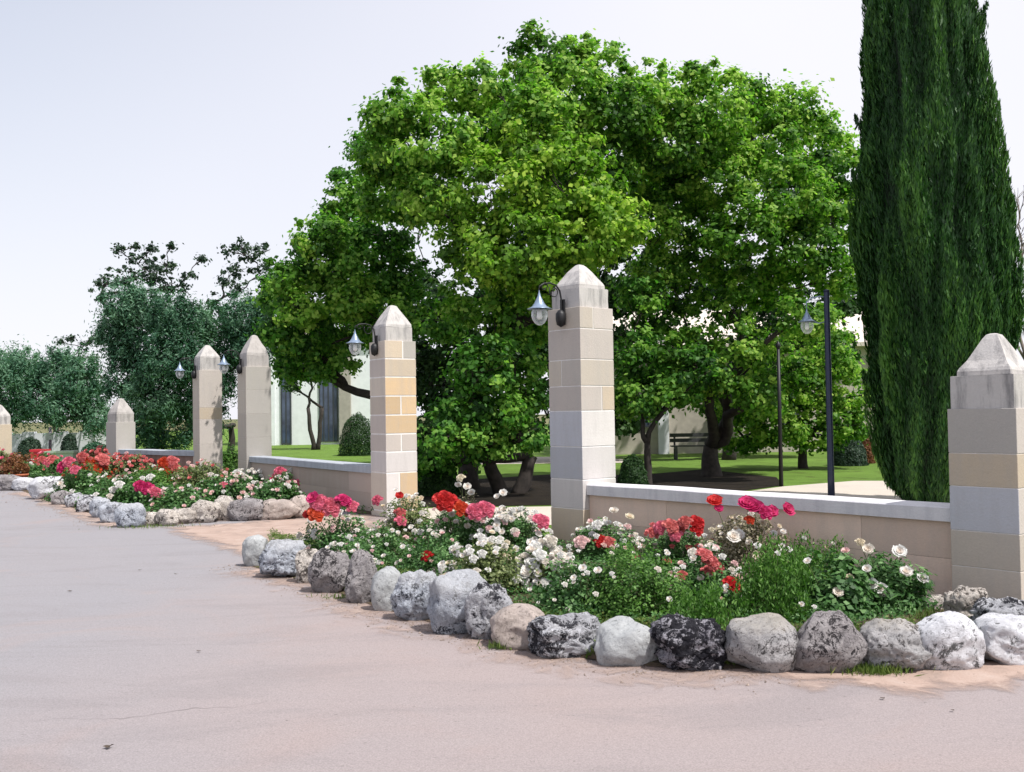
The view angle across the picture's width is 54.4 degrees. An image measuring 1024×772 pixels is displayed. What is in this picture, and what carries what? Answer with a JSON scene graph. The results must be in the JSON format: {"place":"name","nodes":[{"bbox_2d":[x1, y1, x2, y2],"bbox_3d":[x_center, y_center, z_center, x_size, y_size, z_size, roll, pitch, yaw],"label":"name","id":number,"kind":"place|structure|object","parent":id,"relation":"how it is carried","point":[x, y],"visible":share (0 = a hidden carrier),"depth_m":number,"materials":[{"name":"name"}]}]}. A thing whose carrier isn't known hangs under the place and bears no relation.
{"place":"outdoors","nodes":[
{"label":"outdoors","id":0,"kind":"place"},
{"bbox_2d":[13,492,226,526],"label":"dirt verge","id":1,"kind":"structure","parent":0,"point":[86,514],"depth_m":17.00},
{"bbox_2d":[114,503,145,527],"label":"border rock","id":2,"kind":"object","parent":1,"relation":"on","point":[129,514],"visible":0.89,"depth_m":14.73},
{"bbox_2d":[190,499,221,522],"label":"border rock","id":3,"kind":"object","parent":1,"relation":"on","point":[207,511],"visible":0.86,"depth_m":15.21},
{"bbox_2d":[227,498,263,520],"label":"border rock","id":4,"kind":"object","parent":1,"relation":"on","point":[246,509],"visible":0.95,"depth_m":15.39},
{"bbox_2d":[260,499,300,519],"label":"border rock","id":5,"kind":"object","parent":1,"relation":"on","point":[279,509],"visible":0.79,"depth_m":15.46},
{"bbox_2d":[106,398,134,460],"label":"stone pillar","id":6,"kind":"structure","parent":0,"point":[120,428],"depth_m":26.81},
{"bbox_2d":[12,414,549,536],"bbox_3d":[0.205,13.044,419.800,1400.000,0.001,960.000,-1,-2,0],"label":"ground","id":7,"kind":"structure","parent":0,"point":[33,427],"depth_m":212.04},
{"bbox_2d":[267,333,370,444],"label":"white building","id":8,"kind":"structure","parent":0,"point":[289,425],"depth_m":55.96,"materials":[{"name":"paint"}]},
{"bbox_2d":[280,379,291,443],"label":"window","id":9,"kind":"structure","parent":8,"relation":"in","point":[286,409],"depth_m":55.92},
{"bbox_2d":[319,382,338,441],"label":"window","id":10,"kind":"structure","parent":8,"relation":"in","point":[328,396],"depth_m":55.93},
{"bbox_2d":[21,426,883,534],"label":"lawn","id":11,"kind":"structure","parent":0,"point":[761,463],"depth_m":29.40,"materials":[{"name":"green plant"}]},
{"bbox_2d":[0,405,11,454],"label":"stone pillar","id":12,"kind":"structure","parent":11,"relation":"on","point":[5,433],"depth_m":30.89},
{"bbox_2d":[0,335,113,444],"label":"olive tree","id":13,"kind":"object","parent":11,"relation":"on","point":[68,390],"visible":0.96,"depth_m":43.02,"materials":[{"name":"green plant"}]},
{"bbox_2d":[12,431,105,454],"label":"boundary wall","id":14,"kind":"structure","parent":11,"relation":"on","point":[56,442],"depth_m":46.82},
{"bbox_2d":[87,241,212,447],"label":"sparse tree","id":15,"kind":"object","parent":11,"relation":"on","point":[153,268],"visible":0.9,"depth_m":38.16,"materials":[{"name":"green plant"}]},
{"bbox_2d":[79,266,228,449],"bbox_3d":[-11.941,-0.617,33.375,5.334,6.846,3.734,-1,-2,20],"label":"olive tree","id":16,"kind":"object","parent":11,"relation":"on","point":[157,319],"visible":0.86,"depth_m":32.85,"materials":[{"name":"green plant"}]},
{"bbox_2d":[193,345,222,484],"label":"stone pillar","id":17,"kind":"structure","parent":11,"relation":"on","point":[207,413],"depth_m":23.99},
{"bbox_2d":[161,264,275,452],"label":"olive tree","id":18,"kind":"object","parent":11,"relation":"on","point":[237,325],"visible":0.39,"depth_m":33.88,"materials":[{"name":"green plant"}]},
{"bbox_2d":[202,235,286,329],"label":"sparse tree","id":19,"kind":"object","parent":11,"relation":"on","point":[235,248],"visible":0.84,"depth_m":37.93,"materials":[{"name":"green plant"}]},
{"bbox_2d":[237,335,271,474],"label":"stone pillar","id":20,"kind":"structure","parent":11,"relation":"on","point":[254,404],"depth_m":21.20,"materials":[{"name":"stone"}]},
{"bbox_2d":[276,354,351,449],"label":"broadleaf tree","id":21,"kind":"object","parent":11,"relation":"on","point":[314,444],"visible":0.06,"depth_m":47.40,"materials":[{"name":"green plant"}]},
{"bbox_2d":[337,411,370,455],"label":"round shrub","id":22,"kind":"object","parent":11,"relation":"on","point":[358,429],"visible":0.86,"depth_m":39.63,"materials":[{"name":"green plant"}]},
{"bbox_2d":[243,125,480,398],"bbox_3d":[-3.665,-2.033,22.727,5.274,8.858,4.202,-2,-2,45],"label":"broadleaf tree","id":23,"kind":"object","parent":11,"relation":"on","point":[342,242],"visible":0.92,"depth_m":22.16,"materials":[{"name":"green plant"}]},
{"bbox_2d":[369,305,417,516],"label":"stone pillar","id":24,"kind":"structure","parent":11,"relation":"on","point":[393,424],"depth_m":15.79,"materials":[{"name":"stone"}]},
{"bbox_2d":[348,176,497,417],"bbox_3d":[-2.852,-2.237,32.338,4.417,9.751,6.148,-1,-2,13],"label":"background tree","id":25,"kind":"object","parent":11,"relation":"on","point":[436,273],"visible":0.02,"depth_m":31.52,"materials":[{"name":"green plant"}]},
{"bbox_2d":[415,286,486,458],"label":"broadleaf tree","id":26,"kind":"object","parent":11,"relation":"on","point":[429,360],"visible":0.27,"depth_m":24.00,"materials":[{"name":"green plant"}]},
{"bbox_2d":[464,153,681,439],"bbox_3d":[1.725,-2.647,32.623,7.837,10.443,6.160,-1,-2,0],"label":"background tree","id":27,"kind":"object","parent":11,"relation":"on","point":[625,428],"visible":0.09,"depth_m":32.12,"materials":[{"name":"green plant"}]},
{"bbox_2d":[418,469,778,506],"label":"mulch","id":28,"kind":"object","parent":11,"relation":"on","point":[539,492],"visible":0.27,"depth_m":21.38,"materials":[{"name":"soil"}]},
{"bbox_2d":[417,452,461,495],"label":"shrub","id":29,"kind":"object","parent":28,"relation":"on","point":[433,484],"visible":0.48,"depth_m":19.39,"materials":[{"name":"green plant"}]},
{"bbox_2d":[416,327,549,493],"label":"broadleaf tree","id":30,"kind":"object","parent":28,"relation":"on","point":[477,416],"visible":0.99,"depth_m":18.64,"materials":[{"name":"green plant"}]},
{"bbox_2d":[344,17,671,488],"bbox_3d":[-0.001,-2.957,20.635,6.899,10.487,6.155,-1,-2,0],"label":"broadleaf tree","id":31,"kind":"object","parent":28,"relation":"on","point":[533,139],"visible":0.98,"depth_m":19.47,"materials":[{"name":"green plant"}]},
{"bbox_2d":[617,453,649,484],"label":"shrub","id":32,"kind":"object","parent":28,"relation":"on","point":[633,470],"visible":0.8,"depth_m":20.98,"materials":[{"name":"green plant"}]},
{"bbox_2d":[607,268,733,484],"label":"broadleaf tree","id":33,"kind":"object","parent":28,"relation":"on","point":[664,389],"visible":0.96,"depth_m":21.60,"materials":[{"name":"green plant"}]},
{"bbox_2d":[610,55,863,476],"bbox_3d":[5.457,-2.615,23.121,6.803,9.816,5.066,-1,-2,0],"label":"broadleaf tree","id":34,"kind":"object","parent":28,"relation":"on","point":[666,184],"visible":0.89,"depth_m":22.18,"materials":[{"name":"green plant"}]},
{"bbox_2d":[669,433,707,459],"bbox_3d":[5.984,1.966,32.479,1.600,0.850,0.480,-1,-2,0],"label":"park bench","id":35,"kind":"object","parent":11,"relation":"on","point":[674,440],"visible":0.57,"depth_m":32.69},
{"bbox_2d":[613,310,872,454],"bbox_3d":[9.064,-0.294,41.520,11.333,5.764,10.000,-1,-2,0],"label":"stone villa","id":36,"kind":"object","parent":11,"relation":"on","point":[690,422],"visible":0.08,"depth_m":36.97,"materials":[{"name":"paint"}]},
{"bbox_2d":[647,103,865,459],"bbox_3d":[8.005,-3.836,33.585,7.838,12.698,5.730,-1,-2,0],"label":"background tree","id":37,"kind":"object","parent":11,"relation":"on","point":[850,307],"visible":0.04,"depth_m":32.43,"materials":[{"name":"green plant"}]},
{"bbox_2d":[775,342,782,486],"bbox_3d":[5.531,0.571,20.571,0.120,3.005,0.120,-1,-2,0],"label":"lamp post","id":38,"kind":"object","parent":11,"relation":"on","point":[780,449],"visible":1,"depth_m":20.54,"materials":[{"name":"black metal"}]},
{"bbox_2d":[687,301,872,468],"bbox_3d":[7.261,0.036,26.119,5.275,4.576,3.451,-1,-2,0],"label":"broadleaf tree","id":39,"kind":"object","parent":11,"relation":"on","point":[797,373],"visible":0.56,"depth_m":25.69,"materials":[{"name":"green plant"}]},
{"bbox_2d":[834,436,868,465],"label":"shrub","id":40,"kind":"object","parent":11,"relation":"on","point":[855,454],"visible":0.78,"depth_m":27.33,"materials":[{"name":"green plant"}]},
{"bbox_2d":[846,0,1023,502],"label":"cypress tree","id":41,"kind":"object","parent":11,"relation":"on","point":[934,247],"visible":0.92,"depth_m":15.67,"materials":[{"name":"green plant"}]},
{"bbox_2d":[0,490,1023,771],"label":"road","id":42,"kind":"structure","parent":0,"point":[130,622],"depth_m":5.63,"materials":[{"name":"asphalt"}]},
{"bbox_2d":[22,490,370,513],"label":"flower bed soil","id":43,"kind":"structure","parent":42,"relation":"on","point":[357,510],"depth_m":16.46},
{"bbox_2d":[26,476,62,498],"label":"border rock","id":44,"kind":"object","parent":43,"relation":"on","point":[38,487],"visible":0.61,"depth_m":20.26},
{"bbox_2d":[41,455,113,502],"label":"rose bush","id":45,"kind":"object","parent":43,"relation":"on","point":[66,483],"visible":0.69,"depth_m":19.60,"materials":[{"name":"green plant"}]},
{"bbox_2d":[61,448,122,482],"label":"rose bush","id":46,"kind":"object","parent":43,"relation":"on","point":[101,460],"visible":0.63,"depth_m":24.52,"materials":[{"name":"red plant"}]},
{"bbox_2d":[74,472,148,508],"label":"rose bush","id":47,"kind":"object","parent":43,"relation":"on","point":[119,491],"visible":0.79,"depth_m":17.66,"materials":[{"name":"green plant"}]},
{"bbox_2d":[100,451,158,479],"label":"rose bush","id":48,"kind":"object","parent":43,"relation":"on","point":[128,463],"visible":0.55,"depth_m":24.92,"materials":[{"name":"pink plant"}]},
{"bbox_2d":[123,480,172,507],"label":"rose bush","id":49,"kind":"object","parent":43,"relation":"on","point":[147,491],"visible":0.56,"depth_m":17.39,"materials":[{"name":"pink plant"}]},
{"bbox_2d":[125,464,182,490],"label":"rose bush","id":50,"kind":"object","parent":43,"relation":"on","point":[151,476],"visible":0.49,"depth_m":20.73,"materials":[{"name":"green plant"}]},
{"bbox_2d":[118,449,193,479],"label":"garden wall","id":51,"kind":"structure","parent":43,"relation":"on","point":[184,456],"depth_m":25.18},
{"bbox_2d":[147,482,214,511],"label":"rose bush","id":52,"kind":"object","parent":43,"relation":"on","point":[172,498],"visible":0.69,"depth_m":16.60,"materials":[{"name":"green plant"}]},
{"bbox_2d":[170,458,232,491],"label":"rose bush","id":53,"kind":"object","parent":43,"relation":"on","point":[194,478],"visible":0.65,"depth_m":20.51,"materials":[{"name":"green plant"}]},
{"bbox_2d":[194,471,257,500],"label":"rose bush","id":54,"kind":"object","parent":43,"relation":"on","point":[235,492],"visible":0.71,"depth_m":17.33,"materials":[{"name":"green plant"}]},
{"bbox_2d":[242,471,305,500],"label":"rose bush","id":55,"kind":"object","parent":43,"relation":"on","point":[276,489],"visible":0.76,"depth_m":17.23,"materials":[{"name":"green plant"}]},
{"bbox_2d":[171,514,379,551],"bbox_3d":[-2.525,2.018,13.912,4.021,0.001,4.470,0,-2,-33],"label":"dirt patch","id":56,"kind":"object","parent":42,"relation":"on","point":[236,535],"visible":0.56,"depth_m":14.21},
{"bbox_2d":[249,456,371,510],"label":"garden wall","id":57,"kind":"structure","parent":42,"relation":"on","point":[332,479],"depth_m":17.76,"materials":[{"name":"stone"}]},
{"bbox_2d":[344,549,377,603],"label":"border rock","id":58,"kind":"object","parent":42,"relation":"on","point":[362,570],"visible":0.85,"depth_m":8.51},
{"bbox_2d":[371,566,400,611],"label":"border rock","id":59,"kind":"object","parent":42,"relation":"on","point":[384,580],"visible":0.73,"depth_m":8.12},
{"bbox_2d":[390,569,436,620],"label":"border rock","id":60,"kind":"object","parent":42,"relation":"on","point":[409,597],"visible":0.77,"depth_m":7.73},
{"bbox_2d":[426,569,486,634],"bbox_3d":[-0.398,1.611,7.380,0.482,0.493,0.392,-1,-2,0],"label":"border rock","id":61,"kind":"object","parent":42,"relation":"on","point":[449,592],"visible":0.71,"depth_m":7.23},
{"bbox_2d":[464,582,512,639],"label":"border rock","id":62,"kind":"object","parent":42,"relation":"on","point":[485,602],"visible":0.77,"depth_m":7.06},
{"bbox_2d":[490,603,544,649],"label":"border rock","id":63,"kind":"object","parent":42,"relation":"on","point":[509,624],"visible":0.58,"depth_m":6.77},
{"bbox_2d":[526,612,599,658],"bbox_3d":[0.350,1.666,6.617,0.507,0.318,0.421,-1,-2,0],"label":"border rock","id":64,"kind":"object","parent":42,"relation":"on","point":[569,635],"visible":0.89,"depth_m":6.49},
{"bbox_2d":[594,616,658,666],"bbox_3d":[0.733,1.647,6.362,0.424,0.331,0.314,-1,-2,0],"label":"border rock","id":65,"kind":"object","parent":42,"relation":"on","point":[624,641],"visible":0.88,"depth_m":6.25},
{"bbox_2d":[242,568,1023,692],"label":"dirt verge","id":66,"kind":"structure","parent":42,"relation":"on","point":[993,673],"depth_m":5.91,"materials":[{"name":"soil"}]},
{"bbox_2d":[209,564,1022,693],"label":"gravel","id":67,"kind":"structure","parent":66,"relation":"on","point":[747,684],"depth_m":6.74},
{"bbox_2d":[830,661,935,675],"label":"grass tuft","id":68,"kind":"object","parent":66,"relation":"on","point":[883,670],"visible":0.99,"depth_m":5.96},
{"bbox_2d":[648,613,727,671],"bbox_3d":[1.109,1.618,6.244,0.512,0.371,0.387,-1,-2,0],"label":"border rock","id":69,"kind":"object","parent":42,"relation":"on","point":[683,642],"visible":0.96,"depth_m":6.12,"materials":[{"name":"stone"}]},
{"bbox_2d":[724,612,798,673],"bbox_3d":[1.546,1.609,6.192,0.479,0.372,0.385,-1,-2,0],"label":"border rock","id":70,"kind":"object","parent":42,"relation":"on","point":[765,642],"visible":0.87,"depth_m":6.04,"materials":[{"name":"stone"}]},
{"bbox_2d":[794,610,867,672],"bbox_3d":[1.942,1.581,6.115,0.484,0.412,0.336,-1,-2,0],"label":"border rock","id":71,"kind":"object","parent":42,"relation":"on","point":[829,639],"visible":0.88,"depth_m":6.00,"materials":[{"name":"stone"}]},
{"bbox_2d":[860,618,931,670],"bbox_3d":[2.345,1.608,6.123,0.481,0.345,0.370,-1,-2,0],"label":"border rock","id":72,"kind":"object","parent":42,"relation":"on","point":[895,642],"visible":0.77,"depth_m":6.01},
{"bbox_2d":[973,612,1023,664],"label":"border rock","id":73,"kind":"object","parent":42,"relation":"on","point":[1004,637],"visible":0.68,"depth_m":6.12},
{"bbox_2d":[0,0,1023,421],"label":"sky","id":74,"kind":"structure","parent":0,"point":[202,125],"materials":[{"name":"white"}]},
{"bbox_2d":[254,534,992,667],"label":"flower bed soil","id":75,"kind":"structure","parent":0,"point":[656,663],"depth_m":7.62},
{"bbox_2d":[242,534,267,566],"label":"border rock","id":76,"kind":"object","parent":75,"relation":"on","point":[253,547],"visible":0.64,"depth_m":10.66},
{"bbox_2d":[258,539,305,576],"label":"border rock","id":77,"kind":"object","parent":75,"relation":"on","point":[276,557],"visible":0.72,"depth_m":9.86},
{"bbox_2d":[295,548,318,583],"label":"border rock","id":78,"kind":"object","parent":75,"relation":"on","point":[303,558],"visible":0.54,"depth_m":9.57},
{"bbox_2d":[308,548,349,592],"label":"border rock","id":79,"kind":"object","parent":75,"relation":"on","point":[327,570],"visible":0.82,"depth_m":9.00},
{"bbox_2d":[296,491,373,550],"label":"rose bush","id":80,"kind":"object","parent":75,"relation":"on","point":[320,508],"visible":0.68,"depth_m":11.07,"materials":[{"name":"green plant"}]},
{"bbox_2d":[325,533,376,562],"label":"rose bush","id":81,"kind":"object","parent":75,"relation":"on","point":[350,551],"visible":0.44,"depth_m":9.92,"materials":[{"name":"green plant"}]},
{"bbox_2d":[335,520,418,567],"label":"rose bush","id":82,"kind":"object","parent":75,"relation":"on","point":[382,545],"visible":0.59,"depth_m":10.45,"materials":[{"name":"green plant"}]},
{"bbox_2d":[372,488,432,545],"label":"rose bush","id":83,"kind":"object","parent":75,"relation":"on","point":[400,519],"visible":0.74,"depth_m":12.05,"materials":[{"name":"green plant"}]},
{"bbox_2d":[394,528,466,573],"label":"rose bush","id":84,"kind":"object","parent":75,"relation":"on","point":[427,555],"visible":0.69,"depth_m":9.83,"materials":[{"name":"green plant"}]},
{"bbox_2d":[411,490,494,551],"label":"rose bush","id":85,"kind":"object","parent":75,"relation":"on","point":[450,502],"visible":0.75,"depth_m":11.37,"materials":[{"name":"green plant"}]},
{"bbox_2d":[438,530,531,595],"bbox_3d":[-0.238,1.562,8.749,0.872,0.573,0.794,-1,-2,0],"label":"rose bush","id":86,"kind":"object","parent":75,"relation":"on","point":[491,568],"visible":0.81,"depth_m":8.66,"materials":[{"name":"white plant"}]},
{"bbox_2d":[466,489,552,554],"bbox_3d":[-0.031,1.534,11.436,1.011,0.768,0.962,-1,-2,0],"label":"rose bush","id":87,"kind":"object","parent":75,"relation":"on","point":[508,525],"visible":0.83,"depth_m":11.22,"materials":[{"name":"white plant"}]},
{"bbox_2d":[511,535,577,592],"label":"rose bush","id":88,"kind":"object","parent":75,"relation":"on","point":[535,564],"visible":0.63,"depth_m":8.68,"materials":[{"name":"white plant"}]},
{"bbox_2d":[526,549,622,616],"bbox_3d":[0.496,1.551,7.828,0.804,0.523,0.709,0,-2,-37],"label":"rose bush","id":89,"kind":"object","parent":75,"relation":"on","point":[577,589],"visible":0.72,"depth_m":7.73,"materials":[{"name":"green plant"}]},
{"bbox_2d":[548,265,615,547],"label":"stone pillar","id":90,"kind":"structure","parent":75,"relation":"on","point":[581,403],"depth_m":11.71,"materials":[{"name":"stone"}]},
{"bbox_2d":[528,282,565,326],"bbox_3d":[0.412,-0.952,11.588,0.539,0.520,0.288,0,-2,-40],"label":"wall lantern","id":91,"kind":"object","parent":90,"relation":"attached to","point":[539,306],"depth_m":11.61,"materials":[{"name":"grey metal"}]},
{"bbox_2d":[566,507,644,561],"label":"rose bush","id":92,"kind":"object","parent":75,"relation":"on","point":[599,540],"visible":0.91,"depth_m":10.56,"materials":[{"name":"green plant"}]},
{"bbox_2d":[265,528,969,658],"bbox_3d":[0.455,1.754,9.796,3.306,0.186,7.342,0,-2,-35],"label":"ground cover","id":93,"kind":"object","parent":75,"relation":"on","point":[884,614],"visible":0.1,"depth_m":7.92,"materials":[{"name":"green plant"}]},
{"bbox_2d":[581,535,695,621],"bbox_3d":[0.959,1.476,7.761,1.057,0.655,0.858,-1,-2,0],"label":"rose bush","id":94,"kind":"object","parent":75,"relation":"on","point":[661,589],"visible":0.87,"depth_m":7.62,"materials":[{"name":"green plant"}]},
{"bbox_2d":[632,515,713,571],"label":"rose bush","id":95,"kind":"object","parent":75,"relation":"on","point":[677,547],"visible":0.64,"depth_m":9.82,"materials":[{"name":"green plant"}]},
{"bbox_2d":[656,572,742,627],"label":"leafy plant","id":96,"kind":"object","parent":75,"relation":"on","point":[707,605],"visible":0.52,"depth_m":7.16,"materials":[{"name":"green plant"}]},
{"bbox_2d":[667,540,742,606],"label":"rose bush","id":97,"kind":"object","parent":75,"relation":"on","point":[708,559],"visible":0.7,"depth_m":8.00,"materials":[{"name":"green plant"}]},
{"bbox_2d":[694,494,795,582],"bbox_3d":[2.196,1.407,9.356,1.038,0.839,0.900,-1,-2,0],"label":"rose bush","id":98,"kind":"object","parent":75,"relation":"on","point":[735,537],"visible":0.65,"depth_m":9.12,"materials":[{"name":"green plant"}]},
{"bbox_2d":[586,483,951,595],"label":"garden wall","id":99,"kind":"structure","parent":75,"relation":"on","point":[920,531],"depth_m":9.21,"materials":[{"name":"stone"}]},
{"bbox_2d":[721,532,820,624],"bbox_3d":[1.988,1.437,7.544,0.808,0.687,0.720,-1,-2,0],"label":"rose bush","id":100,"kind":"object","parent":75,"relation":"on","point":[761,599],"visible":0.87,"depth_m":7.43,"materials":[{"name":"green plant"}]},
{"bbox_2d":[776,529,851,586],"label":"rose bush","id":101,"kind":"object","parent":75,"relation":"on","point":[827,546],"visible":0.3,"depth_m":8.88,"materials":[{"name":"green plant"}]},
{"bbox_2d":[780,547,883,619],"bbox_3d":[2.433,1.502,7.635,0.816,0.562,0.744,-1,-2,0],"label":"rose bush","id":102,"kind":"object","parent":75,"relation":"on","point":[840,591],"visible":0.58,"depth_m":7.47,"materials":[{"name":"green plant"}]},
{"bbox_2d":[841,538,941,614],"bbox_3d":[2.920,1.477,7.824,0.857,0.612,0.774,-1,-2,12],"label":"rose bush","id":103,"kind":"object","parent":75,"relation":"on","point":[900,584],"visible":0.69,"depth_m":7.66,"materials":[{"name":"green plant"}]},
{"bbox_2d":[916,611,985,669],"bbox_3d":[2.692,1.584,6.140,0.438,0.383,0.316,-1,-2,0],"label":"border rock","id":104,"kind":"object","parent":75,"relation":"on","point":[951,640],"visible":0.86,"depth_m":6.02,"materials":[{"name":"stone"}]},
{"bbox_2d":[942,585,988,618],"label":"border rock","id":105,"kind":"object","parent":75,"relation":"on","point":[961,599],"visible":0.45,"depth_m":7.22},
{"bbox_2d":[947,333,1023,599],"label":"stone pillar","id":106,"kind":"structure","parent":75,"relation":"on","point":[985,412],"depth_m":7.98,"materials":[{"name":"stone"}]},
{"bbox_2d":[969,596,1023,620],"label":"border rock","id":107,"kind":"object","parent":75,"relation":"on","point":[1005,605],"visible":0.39,"depth_m":6.88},
{"bbox_2d":[422,481,900,524],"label":"path","id":108,"kind":"structure","parent":0,"point":[870,489],"depth_m":19.13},
{"bbox_2d":[798,289,834,495],"bbox_3d":[5.138,0.172,16.825,0.558,3.612,0.312,-1,-2,0],"label":"pole lamp","id":109,"kind":"object","parent":108,"relation":"on","point":[807,319],"visible":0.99,"depth_m":16.79,"materials":[{"name":"black metal"}]},
{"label":"flower bed soil","id":110,"kind":"structure","parent":0,"visible":0},
{"bbox_2d":[0,452,35,474],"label":"rose bush","id":111,"kind":"object","parent":110,"relation":"on","point":[6,466],"visible":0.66,"depth_m":28.48,"materials":[{"name":"orange plant"}]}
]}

